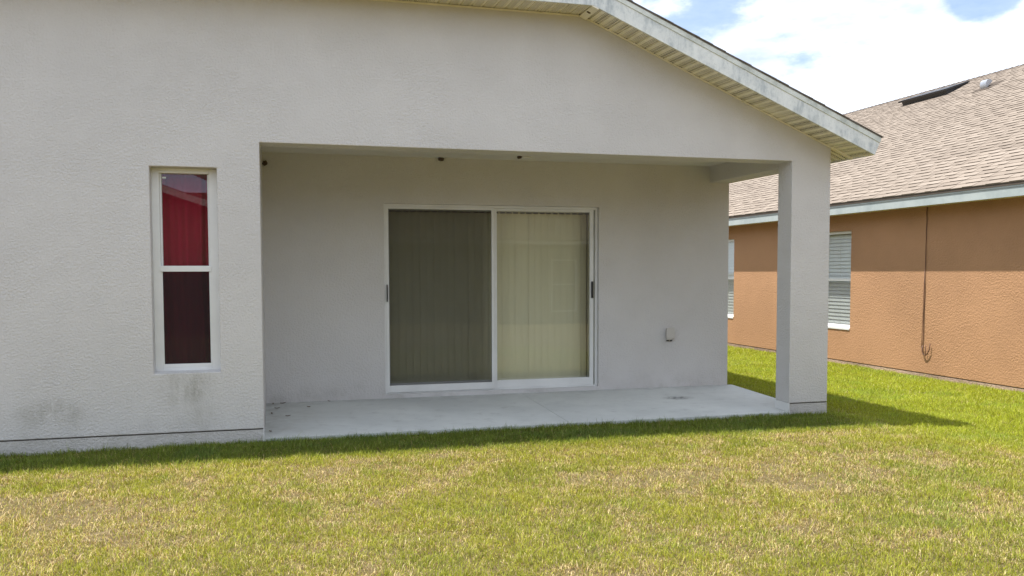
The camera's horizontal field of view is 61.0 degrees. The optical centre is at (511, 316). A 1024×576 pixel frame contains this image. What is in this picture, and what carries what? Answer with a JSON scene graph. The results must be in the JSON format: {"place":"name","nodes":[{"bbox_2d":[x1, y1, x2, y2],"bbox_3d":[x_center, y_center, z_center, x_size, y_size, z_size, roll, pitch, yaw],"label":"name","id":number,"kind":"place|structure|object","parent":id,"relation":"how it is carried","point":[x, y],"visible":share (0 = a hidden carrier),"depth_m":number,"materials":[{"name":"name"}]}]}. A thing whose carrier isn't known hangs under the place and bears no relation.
{"place":"outdoors","nodes":[
{"label":"outdoors","id":0,"kind":"place"},
{"bbox_2d":[0,345,1023,575],"bbox_3d":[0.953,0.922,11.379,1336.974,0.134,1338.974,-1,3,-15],"label":"ground","id":1,"kind":"structure","parent":0,"point":[76,521],"depth_m":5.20,"materials":[{"name":"green plant"}]},
{"bbox_2d":[0,0,882,456],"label":"house","id":2,"kind":"structure","parent":1,"relation":"on","point":[642,136],"depth_m":7.77,"materials":[{"name":"grey paint"}]},
{"bbox_2d":[162,174,208,265],"bbox_3d":[-2.776,-0.350,7.480,0.717,2.000,0.045,-1,3,-15],"label":"curtain","id":3,"kind":"object","parent":2,"relation":"hanging from","point":[185,216],"visible":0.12,"depth_m":7.45,"materials":[{"name":"red fabric"}]},
{"bbox_2d":[151,168,220,373],"bbox_3d":[-2.733,-0.385,7.298,0.524,1.710,0.198,-1,3,-15],"label":"window","id":4,"kind":"structure","parent":2,"relation":"in","point":[186,298],"depth_m":7.33,"materials":[{"name":"glass"}]},
{"bbox_2d":[389,210,588,382],"bbox_3d":[-0.263,-0.225,9.937,2.535,2.015,0.045,-1,3,-15],"label":"vertical blind","id":5,"kind":"object","parent":2,"relation":"hanging from","point":[542,268],"visible":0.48,"depth_m":10.02,"materials":[{"name":"white plastic"}]},
{"bbox_2d":[384,204,596,393],"bbox_3d":[-0.208,-0.208,9.733,2.448,2.052,0.158,-1,3,-15],"label":"sliding door","id":6,"kind":"structure","parent":2,"relation":"in","point":[401,387],"depth_m":9.57,"materials":[{"name":"white metal"}]},
{"bbox_2d":[264,384,787,441],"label":"patio","id":7,"kind":"structure","parent":1,"relation":"on","point":[336,419],"depth_m":8.77,"materials":[{"name":"concrete"}]},
{"bbox_2d":[727,64,1023,391],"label":"house","id":8,"kind":"structure","parent":1,"relation":"on","point":[950,157],"depth_m":13.28,"materials":[{"name":"orange paint"}]},
{"bbox_2d":[728,241,733,313],"bbox_3d":[4.594,-0.818,18.370,0.050,1.612,0.950,-1,3,-15],"label":"window blind","id":9,"kind":"object","parent":8,"relation":"attached to","point":[730,274],"depth_m":18.29,"materials":[{"name":"white plastic"}]},
{"bbox_2d":[728,239,733,318],"bbox_3d":[4.501,-0.803,18.345,0.142,1.639,0.910,-1,3,-15],"label":"window","id":10,"kind":"structure","parent":8,"relation":"in","point":[730,240],"depth_m":18.11,"materials":[{"name":"white plastic"}]},
{"bbox_2d":[828,234,850,324],"bbox_3d":[5.583,-0.633,14.742,0.050,1.612,0.950,-1,3,-15],"label":"window blind","id":11,"kind":"object","parent":8,"relation":"attached to","point":[839,267],"depth_m":14.77,"materials":[{"name":"white plastic"}]},
{"bbox_2d":[828,231,850,329],"bbox_3d":[5.491,-0.619,14.718,0.142,1.639,0.910,-1,3,-15],"label":"window","id":12,"kind":"structure","parent":8,"relation":"in","point":[830,325],"depth_m":14.61,"materials":[{"name":"white plastic"}]},
{"bbox_2d":[921,207,929,355],"bbox_3d":[5.994,-0.506,12.554,0.040,2.157,0.189,-1,3,-15],"label":"cable","id":13,"kind":"object","parent":8,"relation":"hanging from","point":[924,302],"visible":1,"depth_m":12.62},
{"bbox_2d":[633,0,1023,113],"label":"sky","id":14,"kind":"structure","parent":0,"point":[847,56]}
]}

